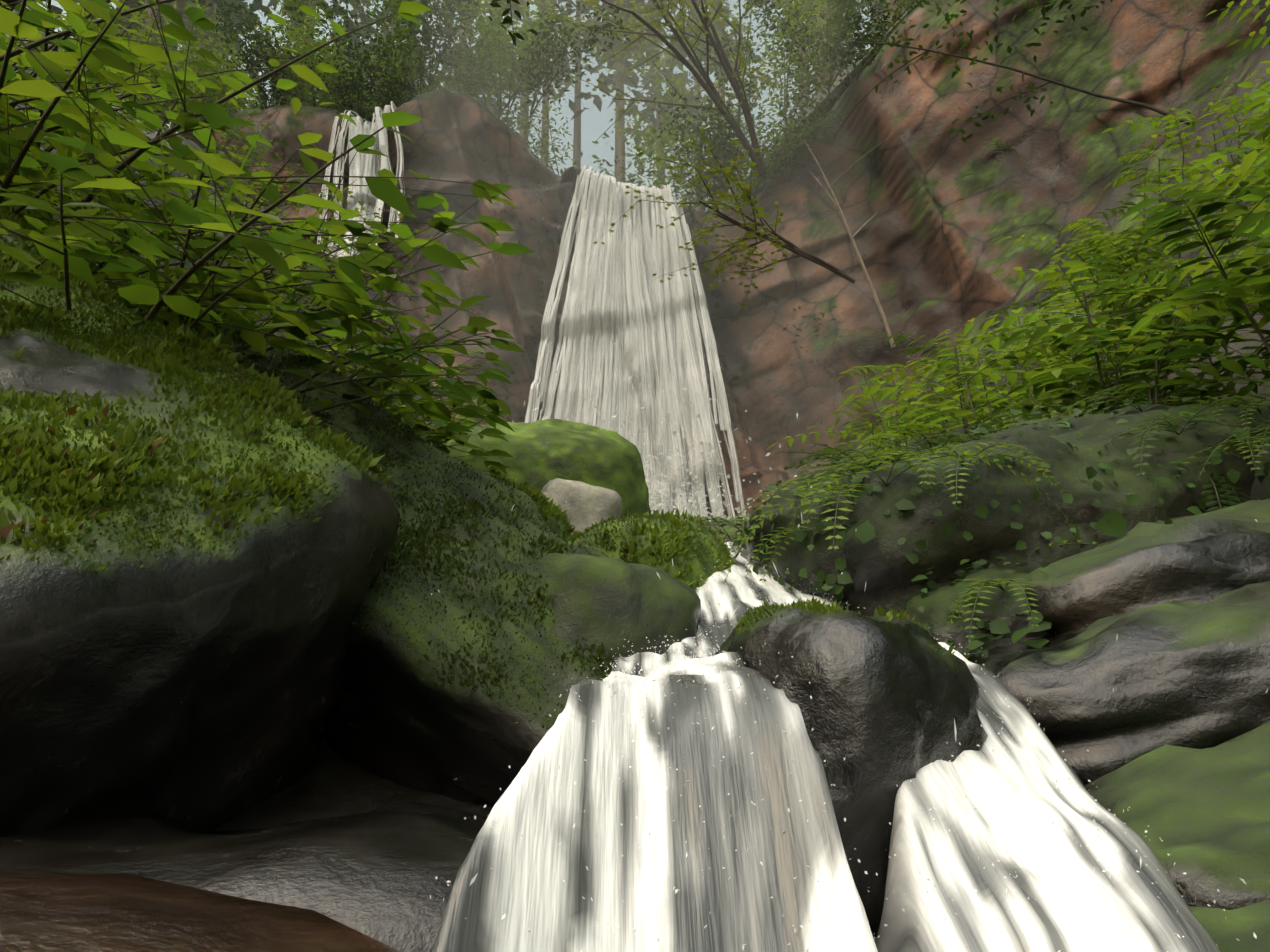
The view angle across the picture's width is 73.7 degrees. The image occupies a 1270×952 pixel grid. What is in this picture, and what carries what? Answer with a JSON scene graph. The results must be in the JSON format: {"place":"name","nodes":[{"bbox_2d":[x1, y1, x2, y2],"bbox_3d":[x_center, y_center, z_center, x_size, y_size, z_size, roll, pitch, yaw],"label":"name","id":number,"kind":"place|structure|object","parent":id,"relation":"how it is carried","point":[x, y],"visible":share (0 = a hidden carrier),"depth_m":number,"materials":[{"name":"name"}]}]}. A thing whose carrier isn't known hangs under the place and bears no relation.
{"place":"outdoors","nodes":[
{"label":"outdoors","id":0,"kind":"place"},
{"bbox_2d":[0,873,398,951],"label":"slab","id":1,"kind":"structure","parent":0,"point":[86,913],"depth_m":0.57,"materials":[{"name":"brown stone"}]},
{"bbox_2d":[336,112,388,255],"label":"waterfall","id":2,"kind":"structure","parent":0,"point":[375,172],"depth_m":12.24,"materials":[{"name":"white liquid"}]},
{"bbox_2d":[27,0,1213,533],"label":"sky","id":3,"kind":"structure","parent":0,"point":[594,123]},
{"bbox_2d":[5,9,1269,830],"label":"terrain","id":4,"kind":"structure","parent":0,"point":[332,783],"depth_m":7.23,"materials":[{"name":"green plant"}]},
{"bbox_2d":[0,66,380,343],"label":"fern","id":5,"kind":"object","parent":4,"relation":"on","point":[152,275],"depth_m":2.40,"materials":[{"name":"green plant"}]},
{"bbox_2d":[0,801,487,951],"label":"rock base","id":6,"kind":"object","parent":4,"relation":"on","point":[375,873],"visible":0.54,"depth_m":1.04,"materials":[{"name":"grey stone"}]},
{"bbox_2d":[0,232,399,835],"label":"boulder","id":7,"kind":"object","parent":6,"relation":"on","point":[200,689],"visible":0.71,"depth_m":1.43,"materials":[{"name":"black stone"}]},
{"bbox_2d":[139,299,611,807],"bbox_3d":[-0.955,0.127,2.423,2.338,1.779,0.846,-4,-15,17],"label":"boulder","id":8,"kind":"object","parent":6,"relation":"on","point":[394,717],"visible":0.15,"depth_m":1.84,"materials":[{"name":"green plant"}]},
{"bbox_2d":[538,553,700,663],"bbox_3d":[-0.115,0.444,2.177,0.496,0.466,0.646,5,-15,-20],"label":"mossy rock","id":9,"kind":"object","parent":8,"relation":"on","point":[612,603],"visible":0.38,"depth_m":1.93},
{"bbox_2d":[0,201,954,728],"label":"moss tufts","id":10,"kind":"object","parent":4,"relation":"on","point":[70,483],"visible":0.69,"depth_m":1.72,"materials":[{"name":"green plant"}]},
{"bbox_2d":[522,490,568,539],"bbox_3d":[-0.536,0.233,2.950,0.559,0.454,0.509,7,-16,-26],"label":"boulder","id":11,"kind":"object","parent":10,"relation":"on","point":[554,525],"visible":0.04,"depth_m":2.86,"materials":[{"name":"green plant"}]},
{"bbox_2d":[541,478,621,536],"bbox_3d":[-0.232,0.201,3.269,0.345,0.364,0.286,2,-14,-9],"label":"boulder","id":12,"kind":"object","parent":11,"relation":"on","point":[585,505],"visible":0.23,"depth_m":3.17,"materials":[{"name":"grey stone"}]},
{"bbox_2d":[440,419,650,517],"bbox_3d":[-0.471,0.135,3.960,1.023,0.779,0.820,3,-14,-11],"label":"rock","id":13,"kind":"object","parent":4,"relation":"on","point":[543,453],"visible":0.27,"depth_m":3.66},
{"bbox_2d":[0,0,1269,635],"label":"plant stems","id":14,"kind":"object","parent":4,"relation":"on","point":[120,166],"visible":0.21,"depth_m":2.55,"materials":[{"name":"green plant"}]},
{"bbox_2d":[0,0,1269,540],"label":"shrub leaves","id":15,"kind":"object","parent":14,"relation":"attached to","point":[114,56],"visible":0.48,"depth_m":2.64,"materials":[{"name":"green plant"}]},
{"bbox_2d":[3,0,1269,637],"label":"leaves","id":16,"kind":"object","parent":14,"relation":"attached to","point":[407,88],"visible":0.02,"depth_m":12.35,"materials":[{"name":"green plant"}]},
{"bbox_2d":[568,516,725,589],"bbox_3d":[-0.054,0.417,2.704,0.761,0.573,0.619,-5,-15,19],"label":"moss","id":17,"kind":"object","parent":4,"relation":"on","point":[673,569],"visible":0.21,"depth_m":2.48,"materials":[{"name":"green plant"}]},
{"bbox_2d":[432,541,1220,951],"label":"water cascade","id":18,"kind":"object","parent":4,"relation":"on","point":[732,905],"visible":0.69,"depth_m":0.99,"materials":[{"name":"white liquid"}]},
{"bbox_2d":[430,310,1267,951],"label":"spray drops","id":19,"kind":"object","parent":4,"relation":"on","point":[670,508],"visible":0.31,"depth_m":1.64,"materials":[{"name":"white liquid"}]},
{"bbox_2d":[715,607,987,937],"bbox_3d":[0.327,0.494,1.457,0.433,0.542,0.479,6,-15,-24],"label":"boulder","id":20,"kind":"object","parent":4,"relation":"on","point":[885,706],"visible":0.38,"depth_m":1.28,"materials":[{"name":"grey stone"}]},
{"bbox_2d":[903,568,1048,660],"bbox_3d":[0.937,0.515,2.377,0.487,0.462,0.801,-5,-15,18],"label":"mossy rock","id":21,"kind":"object","parent":4,"relation":"on","point":[936,619],"visible":0.06,"depth_m":2.06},
{"bbox_2d":[740,404,1269,615],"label":"rock","id":22,"kind":"object","parent":4,"relation":"on","point":[883,568],"visible":0.48,"depth_m":2.31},
{"bbox_2d":[732,387,1269,659],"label":"ivy leaves","id":23,"kind":"object","parent":22,"relation":"on","point":[1114,523],"visible":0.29,"depth_m":2.28,"materials":[{"name":"green plant"}]},
{"bbox_2d":[970,581,1269,785],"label":"rock","id":24,"kind":"object","parent":4,"relation":"on","point":[1195,675],"visible":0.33,"depth_m":1.59,"materials":[{"name":"grey stone"}]},
{"bbox_2d":[1025,499,1269,635],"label":"rock","id":25,"kind":"object","parent":4,"relation":"on","point":[1207,557],"visible":0.44,"depth_m":1.90,"materials":[{"name":"grey stone"}]},
{"bbox_2d":[1085,720,1269,909],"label":"rock","id":26,"kind":"object","parent":4,"relation":"on","point":[1204,814],"visible":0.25,"depth_m":1.30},
{"bbox_2d":[1189,899,1269,951],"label":"rock","id":27,"kind":"object","parent":4,"relation":"on","point":[1242,924],"visible":0.02,"depth_m":1.08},
{"bbox_2d":[1251,439,1269,499],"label":"rock","id":28,"kind":"object","parent":4,"relation":"on","point":[1260,489],"visible":0.04,"depth_m":2.38,"materials":[{"name":"stone"}]},
{"bbox_2d":[181,0,1266,516],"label":"cliff","id":29,"kind":"structure","parent":0,"point":[1167,64],"depth_m":11.28,"materials":[{"name":"brown stone"}]},
{"bbox_2d":[317,101,404,257],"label":"waterfall side ribbons","id":30,"kind":"object","parent":29,"relation":"on","point":[360,164],"depth_m":12.07},
{"bbox_2d":[524,164,745,516],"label":"waterfall ribbons","id":31,"kind":"object","parent":29,"relation":"on","point":[595,381],"depth_m":11.64},
{"bbox_2d":[549,151,724,510],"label":"waterfall","id":32,"kind":"structure","parent":31,"relation":"attached to","point":[629,279],"depth_m":11.75,"materials":[{"name":"white liquid"}]},
{"bbox_2d":[707,0,919,211],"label":"upper slope","id":33,"kind":"structure","parent":0,"point":[840,90],"depth_m":16.93,"materials":[{"name":"green plant"}]},
{"bbox_2d":[0,0,1269,347],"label":"tree branches","id":34,"kind":"object","parent":33,"relation":"on","point":[710,86],"depth_m":11.36,"materials":[{"name":"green plant"}]},
{"bbox_2d":[488,0,1089,142],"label":"leaves","id":35,"kind":"object","parent":34,"relation":"attached to","point":[508,19],"visible":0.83,"depth_m":7.82,"materials":[{"name":"green plant"}]}
]}

